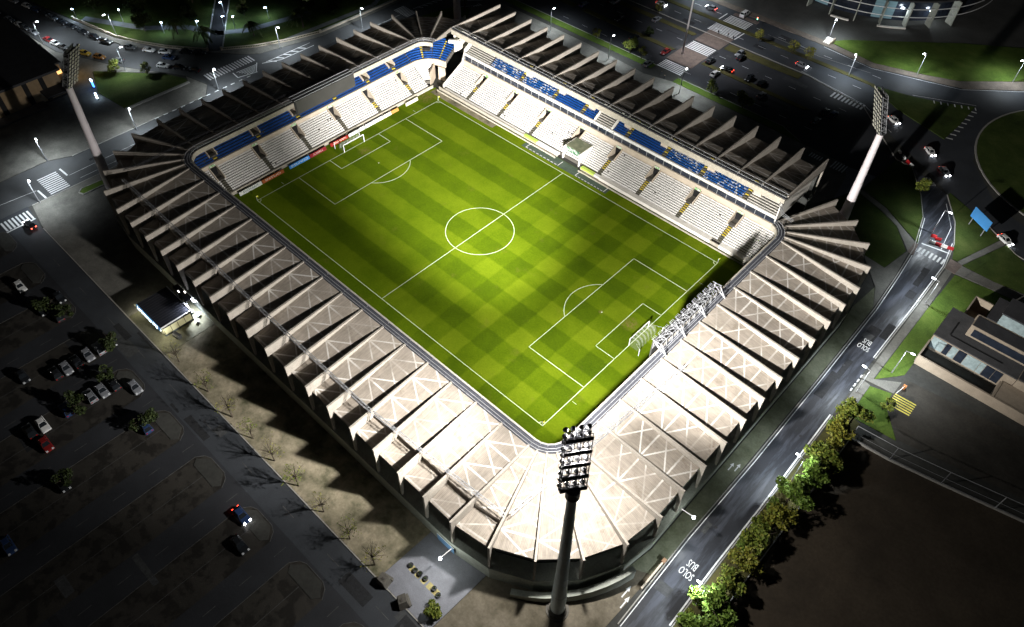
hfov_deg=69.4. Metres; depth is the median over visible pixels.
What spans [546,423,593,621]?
floodlight tower
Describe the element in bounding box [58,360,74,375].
parked car
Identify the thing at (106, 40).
parked car
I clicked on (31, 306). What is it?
kerb
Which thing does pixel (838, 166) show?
zebra crossing
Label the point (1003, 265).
lawn
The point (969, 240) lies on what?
lawn
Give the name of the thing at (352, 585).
road repair
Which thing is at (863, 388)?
pavement
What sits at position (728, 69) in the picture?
car
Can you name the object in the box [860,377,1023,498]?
yard
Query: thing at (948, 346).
window
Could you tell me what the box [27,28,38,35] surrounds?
parked car
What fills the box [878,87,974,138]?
traffic island
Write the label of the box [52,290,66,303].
parked car
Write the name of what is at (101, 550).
bay line
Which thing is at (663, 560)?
wall
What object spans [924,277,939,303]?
street lamp
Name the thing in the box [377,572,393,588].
concrete block
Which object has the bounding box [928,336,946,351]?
window
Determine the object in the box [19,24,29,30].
parked car
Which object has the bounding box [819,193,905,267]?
lawn
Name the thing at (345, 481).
verge
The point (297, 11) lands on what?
palm tree
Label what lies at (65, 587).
road repair
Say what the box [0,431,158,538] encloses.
bay line
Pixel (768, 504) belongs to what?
hedge bush
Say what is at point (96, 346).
parked car
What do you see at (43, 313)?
parked car
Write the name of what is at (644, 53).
verge tree
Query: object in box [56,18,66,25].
parked car
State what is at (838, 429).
hedge tree
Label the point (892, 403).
hedge tree
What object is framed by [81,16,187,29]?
path
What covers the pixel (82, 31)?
parked car
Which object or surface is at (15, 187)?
street
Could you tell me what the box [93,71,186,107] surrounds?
lawn
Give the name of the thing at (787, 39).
road repair
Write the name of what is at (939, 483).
fence
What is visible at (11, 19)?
parked car
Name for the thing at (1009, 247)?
kerb
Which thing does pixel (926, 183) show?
verge tree
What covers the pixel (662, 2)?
car
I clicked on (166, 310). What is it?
kiosk bar
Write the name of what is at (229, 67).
zebra crossing
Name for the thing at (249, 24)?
palm tree
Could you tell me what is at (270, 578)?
kerb
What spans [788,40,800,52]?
verge tree
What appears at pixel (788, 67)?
kerb
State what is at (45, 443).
parked car
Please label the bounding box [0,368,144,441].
kerb
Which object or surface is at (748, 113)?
lawn
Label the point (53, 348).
kerb
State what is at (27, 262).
kerb
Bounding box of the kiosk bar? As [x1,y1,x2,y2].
[134,286,193,336]
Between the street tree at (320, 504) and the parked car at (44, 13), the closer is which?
the street tree at (320, 504)
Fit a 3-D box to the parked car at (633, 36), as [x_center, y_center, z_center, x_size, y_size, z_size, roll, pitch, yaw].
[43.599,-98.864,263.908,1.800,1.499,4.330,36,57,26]
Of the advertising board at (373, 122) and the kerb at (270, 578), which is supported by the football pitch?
the advertising board at (373, 122)
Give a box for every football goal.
[334,129,364,151]
[628,321,663,355]
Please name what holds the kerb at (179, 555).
on the parking bay at (182, 598)
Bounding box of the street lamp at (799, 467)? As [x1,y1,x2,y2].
[791,453,804,479]
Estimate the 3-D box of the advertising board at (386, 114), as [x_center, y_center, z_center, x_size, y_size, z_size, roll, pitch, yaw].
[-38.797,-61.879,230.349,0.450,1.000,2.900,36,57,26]
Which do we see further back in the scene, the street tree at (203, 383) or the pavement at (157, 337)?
the pavement at (157, 337)
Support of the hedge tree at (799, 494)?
on the lawn at (823, 436)
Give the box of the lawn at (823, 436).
[673,412,859,626]
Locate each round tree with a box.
[30,297,61,312]
[50,468,72,486]
[54,304,73,316]
[63,390,86,414]
[95,364,113,381]
[98,331,116,351]
[129,407,158,431]
[644,26,653,35]
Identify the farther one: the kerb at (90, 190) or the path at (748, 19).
the path at (748, 19)
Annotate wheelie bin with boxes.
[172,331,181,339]
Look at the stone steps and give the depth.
264.35 m
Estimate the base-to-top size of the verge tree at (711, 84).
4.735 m
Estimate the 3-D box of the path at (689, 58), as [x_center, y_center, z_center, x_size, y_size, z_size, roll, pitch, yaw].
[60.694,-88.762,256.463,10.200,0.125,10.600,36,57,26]
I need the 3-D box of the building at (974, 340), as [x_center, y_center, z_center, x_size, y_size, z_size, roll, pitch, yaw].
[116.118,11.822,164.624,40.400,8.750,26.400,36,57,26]
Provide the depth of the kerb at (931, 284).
187.07 m
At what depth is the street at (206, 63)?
252.33 m
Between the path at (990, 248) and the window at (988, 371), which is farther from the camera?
the path at (990, 248)
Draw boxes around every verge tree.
[107,58,119,72]
[140,61,150,73]
[592,28,601,37]
[623,37,638,52]
[637,45,647,58]
[655,2,662,10]
[706,78,718,92]
[755,29,764,40]
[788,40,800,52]
[804,46,816,59]
[915,178,932,191]
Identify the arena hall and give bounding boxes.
[806,0,992,28]
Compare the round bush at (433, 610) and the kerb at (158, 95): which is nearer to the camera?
the round bush at (433, 610)
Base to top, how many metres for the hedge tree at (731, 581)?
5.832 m
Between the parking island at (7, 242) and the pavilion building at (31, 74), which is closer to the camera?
the parking island at (7, 242)
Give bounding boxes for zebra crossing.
[0,211,33,230]
[37,172,69,193]
[203,56,254,79]
[394,6,415,16]
[657,59,688,74]
[685,41,715,55]
[708,23,739,38]
[723,16,752,28]
[808,152,822,160]
[830,92,865,108]
[830,161,847,172]
[916,247,944,263]
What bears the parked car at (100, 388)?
on the parking bay at (17, 464)
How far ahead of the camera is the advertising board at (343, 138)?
221.10 m
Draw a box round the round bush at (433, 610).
[422,598,442,618]
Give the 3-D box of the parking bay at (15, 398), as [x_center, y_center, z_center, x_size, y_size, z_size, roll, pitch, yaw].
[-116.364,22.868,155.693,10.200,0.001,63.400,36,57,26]
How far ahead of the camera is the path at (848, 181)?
213.29 m
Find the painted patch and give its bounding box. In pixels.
[409,566,439,595]
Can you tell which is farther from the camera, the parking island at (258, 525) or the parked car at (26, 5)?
the parked car at (26, 5)
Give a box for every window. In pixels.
[164,326,172,334]
[171,322,178,329]
[177,318,185,325]
[184,314,191,321]
[815,0,828,4]
[871,0,897,18]
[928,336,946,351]
[941,344,951,354]
[946,347,958,358]
[953,350,966,362]
[961,355,980,370]
[974,362,985,373]
[980,365,994,378]
[989,370,1002,382]
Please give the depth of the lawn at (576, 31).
266.90 m
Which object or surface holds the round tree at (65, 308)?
on the parking bay at (24, 335)
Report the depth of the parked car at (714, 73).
248.10 m
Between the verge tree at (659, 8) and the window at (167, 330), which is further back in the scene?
the verge tree at (659, 8)
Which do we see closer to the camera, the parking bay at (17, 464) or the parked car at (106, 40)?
the parking bay at (17, 464)
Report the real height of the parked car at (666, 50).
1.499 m
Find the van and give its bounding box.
[739,9,750,17]
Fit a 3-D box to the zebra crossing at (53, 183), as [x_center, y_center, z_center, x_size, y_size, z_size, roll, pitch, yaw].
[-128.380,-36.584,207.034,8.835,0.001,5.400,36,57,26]
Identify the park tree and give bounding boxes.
[123,0,146,15]
[130,13,152,30]
[235,0,247,15]
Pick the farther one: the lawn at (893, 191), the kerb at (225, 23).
the kerb at (225, 23)
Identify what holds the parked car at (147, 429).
on the parking bay at (57, 512)
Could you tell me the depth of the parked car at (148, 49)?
252.35 m
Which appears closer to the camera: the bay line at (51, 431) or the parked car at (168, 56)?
the bay line at (51, 431)
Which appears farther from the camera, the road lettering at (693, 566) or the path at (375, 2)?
the path at (375, 2)
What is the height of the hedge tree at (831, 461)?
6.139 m
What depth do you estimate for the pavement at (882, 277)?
189.00 m
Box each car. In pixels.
[0,534,17,555]
[4,16,14,21]
[8,0,19,3]
[12,280,27,292]
[13,21,22,27]
[14,368,30,384]
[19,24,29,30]
[21,2,31,8]
[21,423,38,439]
[22,220,36,229]
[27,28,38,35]
[34,416,51,433]
[37,309,49,316]
[37,435,54,453]
[39,10,49,16]
[42,36,52,42]
[47,14,58,20]
[47,366,63,381]
[49,39,59,46]
[50,311,65,323]
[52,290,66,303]
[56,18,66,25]
[56,474,71,492]
[57,43,68,49]
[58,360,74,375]
[58,401,74,417]
[65,23,76,29]
[68,354,84,369]
[77,28,88,34]
[78,49,91,56]
[79,347,95,362]
[82,388,98,404]
[88,33,100,39]
[91,341,106,355]
[92,53,105,59]
[93,382,110,398]
[100,37,112,44]
[105,378,121,392]
[112,57,124,63]
[123,43,136,49]
[126,379,143,395]
[138,418,153,435]
[142,46,155,52]
[156,62,169,68]
[158,48,171,53]
[162,54,175,60]
[172,63,186,70]
[179,48,192,54]
[187,66,200,72]
[193,49,206,54]
[229,534,249,555]
[231,505,251,525]
[629,34,638,39]
[642,60,653,66]
[651,16,661,22]
[655,0,666,6]
[660,47,670,54]
[705,5,716,10]
[705,57,715,64]
[709,70,720,77]
[720,66,733,72]
[735,49,744,55]
[736,54,745,60]
[744,74,754,81]
[756,79,766,86]
[756,91,766,98]
[795,61,808,68]
[810,117,821,124]
[819,108,829,115]
[827,110,838,118]
[888,115,900,124]
[924,147,935,156]
[938,166,950,176]
[997,234,1013,246]
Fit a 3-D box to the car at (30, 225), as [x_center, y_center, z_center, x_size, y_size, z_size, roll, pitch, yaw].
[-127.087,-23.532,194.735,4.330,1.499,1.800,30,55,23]
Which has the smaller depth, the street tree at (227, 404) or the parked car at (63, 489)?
the parked car at (63, 489)
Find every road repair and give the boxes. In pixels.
[18,337,154,626]
[54,553,159,598]
[113,323,416,626]
[115,334,418,626]
[318,41,336,49]
[566,14,807,87]
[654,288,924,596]
[657,0,800,49]
[664,5,790,57]
[667,29,787,108]
[813,267,929,398]
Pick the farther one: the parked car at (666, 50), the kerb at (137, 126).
the parked car at (666, 50)
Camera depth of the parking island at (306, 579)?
134.94 m
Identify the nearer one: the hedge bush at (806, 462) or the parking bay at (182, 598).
the parking bay at (182, 598)
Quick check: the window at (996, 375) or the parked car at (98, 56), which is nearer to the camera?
the window at (996, 375)
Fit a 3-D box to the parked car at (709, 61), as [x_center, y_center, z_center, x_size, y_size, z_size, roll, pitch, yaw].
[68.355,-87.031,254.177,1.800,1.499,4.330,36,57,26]
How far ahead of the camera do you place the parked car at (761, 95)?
239.87 m
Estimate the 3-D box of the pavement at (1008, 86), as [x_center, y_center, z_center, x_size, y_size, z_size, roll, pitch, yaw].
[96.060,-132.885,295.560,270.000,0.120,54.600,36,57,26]
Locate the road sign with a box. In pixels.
[969,207,992,235]
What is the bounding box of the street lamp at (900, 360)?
[891,351,914,372]
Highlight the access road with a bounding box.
[0,207,421,626]
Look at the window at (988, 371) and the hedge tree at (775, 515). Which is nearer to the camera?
the hedge tree at (775, 515)
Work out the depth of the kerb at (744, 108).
236.51 m
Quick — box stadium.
[103,4,870,601]
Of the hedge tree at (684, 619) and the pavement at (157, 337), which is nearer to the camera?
the hedge tree at (684, 619)
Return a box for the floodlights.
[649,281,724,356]
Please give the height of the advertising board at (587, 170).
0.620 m
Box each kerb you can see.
[0,296,75,323]
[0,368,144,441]
[0,410,183,513]
[0,456,225,596]
[1,262,44,283]
[1,330,105,378]
[32,165,116,205]
[43,228,423,626]
[72,95,205,155]
[78,184,103,194]
[88,506,273,626]
[125,81,189,109]
[206,0,215,47]
[213,561,324,626]
[222,0,229,46]
[517,0,656,64]
[617,167,923,623]
[629,0,910,166]
[671,415,832,626]
[679,78,800,141]
[875,195,955,358]
[975,110,1023,215]
[990,227,1023,259]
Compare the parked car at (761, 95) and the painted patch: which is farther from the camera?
the parked car at (761, 95)
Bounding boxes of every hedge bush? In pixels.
[685,607,695,618]
[701,585,711,592]
[719,562,734,576]
[735,537,745,553]
[749,524,772,537]
[766,496,783,510]
[803,459,817,468]
[812,440,831,449]
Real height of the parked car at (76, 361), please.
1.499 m
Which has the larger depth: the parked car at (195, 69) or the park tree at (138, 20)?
the park tree at (138, 20)
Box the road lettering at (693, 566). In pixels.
[686,560,698,570]
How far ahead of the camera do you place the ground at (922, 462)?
166.65 m
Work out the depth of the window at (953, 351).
169.09 m
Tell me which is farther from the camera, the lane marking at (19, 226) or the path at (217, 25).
the path at (217, 25)
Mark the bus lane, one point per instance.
(735, 510)
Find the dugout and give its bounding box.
[581,171,608,186]
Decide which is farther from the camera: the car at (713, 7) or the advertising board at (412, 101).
the car at (713, 7)
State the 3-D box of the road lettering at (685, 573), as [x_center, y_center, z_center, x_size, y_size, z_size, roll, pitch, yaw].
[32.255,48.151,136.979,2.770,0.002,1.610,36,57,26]
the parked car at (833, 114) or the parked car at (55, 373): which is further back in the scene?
the parked car at (833, 114)
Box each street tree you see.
[162,341,181,361]
[193,368,212,391]
[214,393,237,417]
[236,417,256,438]
[259,434,284,461]
[280,462,304,485]
[309,491,329,511]
[337,513,358,539]
[360,538,387,571]
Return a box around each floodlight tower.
[61,43,110,189]
[453,0,460,19]
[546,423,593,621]
[840,86,888,219]
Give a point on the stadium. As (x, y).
(433, 444)
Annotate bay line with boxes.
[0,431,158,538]
[0,476,202,624]
[2,392,113,462]
[127,530,247,626]
[253,587,297,626]
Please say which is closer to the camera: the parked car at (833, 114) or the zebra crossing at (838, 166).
the zebra crossing at (838, 166)
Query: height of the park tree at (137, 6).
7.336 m
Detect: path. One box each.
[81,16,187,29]
[187,12,310,34]
[208,0,228,50]
[279,0,379,41]
[666,47,707,68]
[694,29,733,49]
[733,13,758,23]
[832,167,874,198]
[860,189,914,250]
[955,266,1023,302]
[958,240,1004,264]
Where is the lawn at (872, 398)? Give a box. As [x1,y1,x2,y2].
[851,386,895,440]
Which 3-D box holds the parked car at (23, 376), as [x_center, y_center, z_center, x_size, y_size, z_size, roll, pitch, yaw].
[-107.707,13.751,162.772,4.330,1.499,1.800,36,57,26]
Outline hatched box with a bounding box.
[892,393,915,415]
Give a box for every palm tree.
[165,18,187,39]
[192,26,216,44]
[242,21,263,37]
[285,7,318,27]
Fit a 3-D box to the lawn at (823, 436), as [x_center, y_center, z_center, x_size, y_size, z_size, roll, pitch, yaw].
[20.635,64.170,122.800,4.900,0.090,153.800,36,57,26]
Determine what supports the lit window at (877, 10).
in the arena hall
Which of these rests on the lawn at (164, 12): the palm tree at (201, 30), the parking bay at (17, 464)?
the palm tree at (201, 30)
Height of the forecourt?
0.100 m
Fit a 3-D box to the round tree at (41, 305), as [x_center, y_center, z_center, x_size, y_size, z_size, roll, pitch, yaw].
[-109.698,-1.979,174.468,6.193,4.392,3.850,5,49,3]
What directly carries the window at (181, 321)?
in the kiosk bar
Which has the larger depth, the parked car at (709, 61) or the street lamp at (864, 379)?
the parked car at (709, 61)
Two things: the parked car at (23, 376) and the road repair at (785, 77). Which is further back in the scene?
the road repair at (785, 77)
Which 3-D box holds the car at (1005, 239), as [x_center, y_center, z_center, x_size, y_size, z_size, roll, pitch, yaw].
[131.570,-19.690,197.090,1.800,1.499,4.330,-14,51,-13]
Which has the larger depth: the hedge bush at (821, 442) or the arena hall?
the arena hall
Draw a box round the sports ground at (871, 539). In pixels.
[718,440,1023,626]
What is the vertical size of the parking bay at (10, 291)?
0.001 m
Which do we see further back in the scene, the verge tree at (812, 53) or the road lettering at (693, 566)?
the verge tree at (812, 53)
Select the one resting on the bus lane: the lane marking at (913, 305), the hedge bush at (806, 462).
the lane marking at (913, 305)
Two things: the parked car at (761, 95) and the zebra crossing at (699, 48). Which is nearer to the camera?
the parked car at (761, 95)
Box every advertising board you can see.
[239,181,261,195]
[261,169,283,183]
[289,155,309,168]
[309,146,326,157]
[330,135,348,146]
[348,126,364,136]
[365,116,383,127]
[383,111,391,117]
[405,97,417,105]
[524,134,538,142]
[537,141,558,154]
[580,166,594,175]
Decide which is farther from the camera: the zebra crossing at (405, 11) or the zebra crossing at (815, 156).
the zebra crossing at (405, 11)
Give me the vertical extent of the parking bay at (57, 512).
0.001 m
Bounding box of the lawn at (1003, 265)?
[963,246,1023,293]
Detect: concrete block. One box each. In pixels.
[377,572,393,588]
[396,593,411,610]
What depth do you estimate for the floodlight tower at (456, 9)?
266.16 m
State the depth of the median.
263.47 m
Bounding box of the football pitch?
[234,88,745,469]
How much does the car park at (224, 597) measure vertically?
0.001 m
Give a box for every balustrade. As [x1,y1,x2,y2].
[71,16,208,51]
[220,29,321,50]
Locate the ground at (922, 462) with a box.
[2,0,1023,626]
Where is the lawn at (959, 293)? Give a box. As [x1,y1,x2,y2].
[875,275,1011,378]
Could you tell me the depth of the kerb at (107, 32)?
256.81 m
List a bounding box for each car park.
[0,226,367,626]
[521,0,894,175]
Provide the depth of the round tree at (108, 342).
166.50 m
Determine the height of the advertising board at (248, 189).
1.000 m
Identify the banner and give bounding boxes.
[437,533,453,553]
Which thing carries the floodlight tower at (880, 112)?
on the lawn at (876, 228)
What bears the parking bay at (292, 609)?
on the car park at (224, 597)
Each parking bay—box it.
[0,232,15,257]
[0,262,44,304]
[0,296,74,357]
[0,331,104,417]
[0,369,143,486]
[0,411,182,564]
[0,456,224,626]
[89,507,272,626]
[214,561,323,626]
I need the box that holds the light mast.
[681,0,693,53]
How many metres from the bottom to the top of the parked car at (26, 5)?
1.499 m
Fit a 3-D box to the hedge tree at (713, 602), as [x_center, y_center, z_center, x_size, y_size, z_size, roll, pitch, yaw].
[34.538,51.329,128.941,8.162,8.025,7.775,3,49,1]
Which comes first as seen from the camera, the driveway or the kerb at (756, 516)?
the kerb at (756, 516)
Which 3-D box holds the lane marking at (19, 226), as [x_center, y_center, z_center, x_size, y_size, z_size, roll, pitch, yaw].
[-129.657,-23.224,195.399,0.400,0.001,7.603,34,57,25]
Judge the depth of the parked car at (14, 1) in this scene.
273.26 m
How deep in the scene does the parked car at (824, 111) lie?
234.28 m
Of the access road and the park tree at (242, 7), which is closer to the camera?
the access road
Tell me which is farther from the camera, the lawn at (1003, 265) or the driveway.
the lawn at (1003, 265)
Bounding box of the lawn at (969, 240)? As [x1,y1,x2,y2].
[948,193,999,260]
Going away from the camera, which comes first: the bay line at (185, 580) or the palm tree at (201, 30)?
the bay line at (185, 580)
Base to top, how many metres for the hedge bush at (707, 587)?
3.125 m
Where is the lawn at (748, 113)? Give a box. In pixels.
[673,78,799,141]
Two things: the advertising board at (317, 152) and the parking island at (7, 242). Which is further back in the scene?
the advertising board at (317, 152)
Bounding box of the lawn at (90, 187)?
[80,180,103,192]
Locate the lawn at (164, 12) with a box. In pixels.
[30,0,388,50]
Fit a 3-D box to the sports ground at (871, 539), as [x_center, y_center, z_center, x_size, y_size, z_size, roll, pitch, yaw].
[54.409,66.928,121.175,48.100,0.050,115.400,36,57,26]
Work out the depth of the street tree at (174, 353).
163.86 m
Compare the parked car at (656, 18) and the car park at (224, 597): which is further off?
the parked car at (656, 18)
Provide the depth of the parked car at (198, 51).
251.76 m
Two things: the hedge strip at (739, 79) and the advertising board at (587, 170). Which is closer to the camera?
the advertising board at (587, 170)
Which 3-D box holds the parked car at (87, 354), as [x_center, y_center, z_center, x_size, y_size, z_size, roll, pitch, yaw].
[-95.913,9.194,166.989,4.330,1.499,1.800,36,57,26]
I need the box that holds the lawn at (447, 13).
[423,7,470,18]
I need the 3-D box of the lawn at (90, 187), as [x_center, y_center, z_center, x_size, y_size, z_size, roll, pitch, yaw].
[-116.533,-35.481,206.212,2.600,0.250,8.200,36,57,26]
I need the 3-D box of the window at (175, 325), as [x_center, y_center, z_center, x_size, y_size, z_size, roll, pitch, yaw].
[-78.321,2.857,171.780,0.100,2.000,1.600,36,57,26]
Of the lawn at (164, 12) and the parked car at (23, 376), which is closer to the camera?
the parked car at (23, 376)
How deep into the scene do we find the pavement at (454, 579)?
135.64 m
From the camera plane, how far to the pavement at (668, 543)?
155.38 m
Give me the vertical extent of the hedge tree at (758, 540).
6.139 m
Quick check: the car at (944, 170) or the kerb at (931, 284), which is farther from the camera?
the car at (944, 170)
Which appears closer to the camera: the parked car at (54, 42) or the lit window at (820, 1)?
the parked car at (54, 42)
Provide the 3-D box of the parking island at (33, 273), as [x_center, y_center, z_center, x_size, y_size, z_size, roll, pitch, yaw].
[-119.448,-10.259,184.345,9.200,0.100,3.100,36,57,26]
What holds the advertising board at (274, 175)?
on the football pitch
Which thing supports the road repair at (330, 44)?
on the street at (15, 187)
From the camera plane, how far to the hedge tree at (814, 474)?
144.03 m
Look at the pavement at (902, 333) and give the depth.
177.54 m
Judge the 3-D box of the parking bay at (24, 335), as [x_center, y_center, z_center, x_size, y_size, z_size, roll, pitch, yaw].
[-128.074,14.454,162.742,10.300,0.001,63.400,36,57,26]
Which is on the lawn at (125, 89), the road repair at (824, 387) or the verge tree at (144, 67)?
the verge tree at (144, 67)
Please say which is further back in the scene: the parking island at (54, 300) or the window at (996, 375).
the parking island at (54, 300)
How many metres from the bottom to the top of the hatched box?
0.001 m
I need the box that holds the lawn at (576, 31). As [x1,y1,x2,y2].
[504,0,654,67]
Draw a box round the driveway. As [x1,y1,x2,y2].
[861,374,901,393]
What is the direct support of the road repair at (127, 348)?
on the access road
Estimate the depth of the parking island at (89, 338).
170.85 m
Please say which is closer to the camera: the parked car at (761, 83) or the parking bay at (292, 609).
the parking bay at (292, 609)
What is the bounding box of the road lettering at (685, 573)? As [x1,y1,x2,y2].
[679,567,693,580]
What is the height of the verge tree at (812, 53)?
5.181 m
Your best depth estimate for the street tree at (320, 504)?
140.95 m
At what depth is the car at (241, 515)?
141.81 m
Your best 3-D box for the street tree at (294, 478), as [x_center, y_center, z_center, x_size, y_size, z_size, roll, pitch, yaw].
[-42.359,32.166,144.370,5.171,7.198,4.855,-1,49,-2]
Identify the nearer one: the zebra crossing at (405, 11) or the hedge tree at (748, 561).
the hedge tree at (748, 561)
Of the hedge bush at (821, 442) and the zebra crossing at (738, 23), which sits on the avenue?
the zebra crossing at (738, 23)
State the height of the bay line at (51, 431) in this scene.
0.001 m
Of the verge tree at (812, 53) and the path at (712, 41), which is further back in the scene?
the path at (712, 41)
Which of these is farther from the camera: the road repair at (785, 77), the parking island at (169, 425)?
the road repair at (785, 77)
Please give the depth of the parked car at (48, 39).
255.49 m
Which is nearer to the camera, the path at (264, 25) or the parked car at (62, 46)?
the parked car at (62, 46)
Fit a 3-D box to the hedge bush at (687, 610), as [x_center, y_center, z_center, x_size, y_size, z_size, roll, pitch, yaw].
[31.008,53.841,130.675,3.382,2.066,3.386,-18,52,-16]
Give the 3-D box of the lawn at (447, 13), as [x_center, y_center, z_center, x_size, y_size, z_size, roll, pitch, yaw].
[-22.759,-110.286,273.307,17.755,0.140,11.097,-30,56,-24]
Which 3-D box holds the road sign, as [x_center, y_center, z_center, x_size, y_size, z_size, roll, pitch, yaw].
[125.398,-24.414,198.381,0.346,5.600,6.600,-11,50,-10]
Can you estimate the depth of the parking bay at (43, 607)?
138.43 m
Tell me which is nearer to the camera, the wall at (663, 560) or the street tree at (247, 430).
the wall at (663, 560)
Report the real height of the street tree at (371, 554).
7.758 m
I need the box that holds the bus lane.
[618,169,953,626]
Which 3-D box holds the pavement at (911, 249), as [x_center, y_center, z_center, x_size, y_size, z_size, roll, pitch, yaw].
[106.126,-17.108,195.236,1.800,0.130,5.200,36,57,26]
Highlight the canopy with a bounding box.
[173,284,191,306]
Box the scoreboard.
[288,69,354,114]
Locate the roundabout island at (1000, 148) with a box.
[977,111,1023,212]
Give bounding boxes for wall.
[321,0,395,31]
[640,557,666,589]
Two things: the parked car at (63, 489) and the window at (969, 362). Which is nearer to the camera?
the parked car at (63, 489)
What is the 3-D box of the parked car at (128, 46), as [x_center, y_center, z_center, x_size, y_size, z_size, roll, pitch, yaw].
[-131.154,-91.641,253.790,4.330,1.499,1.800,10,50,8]
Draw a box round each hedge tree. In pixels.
[676,612,719,626]
[687,582,738,626]
[714,567,746,597]
[726,545,764,577]
[739,515,775,555]
[757,502,798,530]
[775,475,814,511]
[794,455,829,490]
[804,442,842,473]
[826,414,855,448]
[835,396,876,424]
[880,397,896,411]
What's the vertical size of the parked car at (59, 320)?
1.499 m
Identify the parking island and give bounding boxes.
[0,234,14,250]
[20,264,42,282]
[49,297,73,317]
[81,332,102,354]
[116,371,142,395]
[155,413,181,439]
[194,458,222,486]
[244,510,269,540]
[288,564,320,598]
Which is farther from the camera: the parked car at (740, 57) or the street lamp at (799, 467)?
the parked car at (740, 57)
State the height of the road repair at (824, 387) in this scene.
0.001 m
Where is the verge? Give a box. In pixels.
[166,324,430,577]
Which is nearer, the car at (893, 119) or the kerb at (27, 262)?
the kerb at (27, 262)
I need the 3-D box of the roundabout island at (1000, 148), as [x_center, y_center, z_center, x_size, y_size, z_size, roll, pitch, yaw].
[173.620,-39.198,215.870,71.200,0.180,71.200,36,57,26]
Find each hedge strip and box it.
[583,8,674,50]
[618,0,696,35]
[702,62,809,109]
[724,44,802,78]
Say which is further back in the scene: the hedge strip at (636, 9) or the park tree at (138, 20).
the hedge strip at (636, 9)
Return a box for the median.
[665,0,874,88]
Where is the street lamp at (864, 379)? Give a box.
[856,365,870,391]
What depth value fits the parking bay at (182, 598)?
134.69 m
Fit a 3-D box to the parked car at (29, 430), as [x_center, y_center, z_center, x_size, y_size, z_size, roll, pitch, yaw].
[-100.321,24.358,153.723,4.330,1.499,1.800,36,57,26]
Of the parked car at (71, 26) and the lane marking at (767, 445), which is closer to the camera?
the lane marking at (767, 445)
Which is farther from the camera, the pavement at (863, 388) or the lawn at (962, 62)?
the lawn at (962, 62)
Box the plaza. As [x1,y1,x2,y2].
[723,0,1023,47]
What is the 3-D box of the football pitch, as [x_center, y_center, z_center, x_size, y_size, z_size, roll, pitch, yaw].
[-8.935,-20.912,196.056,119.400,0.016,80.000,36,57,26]
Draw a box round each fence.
[718,440,849,618]
[851,426,1023,522]
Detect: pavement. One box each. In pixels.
[0,72,206,181]
[19,0,400,53]
[29,36,159,88]
[33,2,845,316]
[129,290,213,354]
[385,532,485,626]
[629,287,874,574]
[710,0,1023,90]
[845,380,869,402]
[864,252,908,306]
[866,269,951,378]
[907,243,917,254]
[945,259,961,273]
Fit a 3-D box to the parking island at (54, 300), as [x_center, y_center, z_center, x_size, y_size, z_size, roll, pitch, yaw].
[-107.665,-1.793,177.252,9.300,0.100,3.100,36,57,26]
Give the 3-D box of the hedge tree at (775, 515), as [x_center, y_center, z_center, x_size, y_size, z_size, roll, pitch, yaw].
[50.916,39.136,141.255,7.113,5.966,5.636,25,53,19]
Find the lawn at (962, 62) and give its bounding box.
[833,40,1023,81]
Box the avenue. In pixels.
[632,0,1023,261]
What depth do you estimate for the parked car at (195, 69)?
244.56 m
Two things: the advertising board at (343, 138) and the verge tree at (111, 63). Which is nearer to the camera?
the advertising board at (343, 138)
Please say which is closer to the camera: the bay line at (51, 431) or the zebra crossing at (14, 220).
the bay line at (51, 431)
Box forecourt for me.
[434,566,650,626]
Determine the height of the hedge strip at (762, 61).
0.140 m
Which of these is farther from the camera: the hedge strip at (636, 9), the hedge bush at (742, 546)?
the hedge strip at (636, 9)
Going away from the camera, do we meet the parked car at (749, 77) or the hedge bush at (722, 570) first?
the hedge bush at (722, 570)
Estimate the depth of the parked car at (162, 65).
246.05 m
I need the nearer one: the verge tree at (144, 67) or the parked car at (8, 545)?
the parked car at (8, 545)
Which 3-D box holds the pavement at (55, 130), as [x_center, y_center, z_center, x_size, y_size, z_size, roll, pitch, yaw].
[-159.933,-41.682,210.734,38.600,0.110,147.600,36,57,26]
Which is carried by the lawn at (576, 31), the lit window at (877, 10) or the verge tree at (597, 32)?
the verge tree at (597, 32)
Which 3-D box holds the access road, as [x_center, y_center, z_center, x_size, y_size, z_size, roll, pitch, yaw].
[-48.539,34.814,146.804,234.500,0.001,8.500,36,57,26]
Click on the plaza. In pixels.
(996, 23)
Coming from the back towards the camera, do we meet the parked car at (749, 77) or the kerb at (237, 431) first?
the parked car at (749, 77)
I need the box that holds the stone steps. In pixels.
[823,37,835,44]
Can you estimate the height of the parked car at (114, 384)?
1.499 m
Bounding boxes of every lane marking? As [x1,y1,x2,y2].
[0,259,388,619]
[7,218,34,232]
[620,218,924,625]
[669,414,830,625]
[825,47,1016,91]
[873,244,952,357]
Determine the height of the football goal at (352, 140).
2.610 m
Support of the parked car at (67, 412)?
on the parking bay at (17, 464)
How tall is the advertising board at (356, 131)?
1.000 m
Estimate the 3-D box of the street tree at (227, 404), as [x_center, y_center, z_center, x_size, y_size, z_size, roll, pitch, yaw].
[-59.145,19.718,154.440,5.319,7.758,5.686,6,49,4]
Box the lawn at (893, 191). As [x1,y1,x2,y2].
[863,161,921,242]
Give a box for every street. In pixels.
[0,0,259,83]
[0,0,522,219]
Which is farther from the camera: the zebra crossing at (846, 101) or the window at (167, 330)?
the zebra crossing at (846, 101)
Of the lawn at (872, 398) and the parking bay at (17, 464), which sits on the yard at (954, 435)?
the lawn at (872, 398)
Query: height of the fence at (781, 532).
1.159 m
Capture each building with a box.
[0,18,66,127]
[914,296,1023,425]
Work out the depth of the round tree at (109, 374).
161.49 m

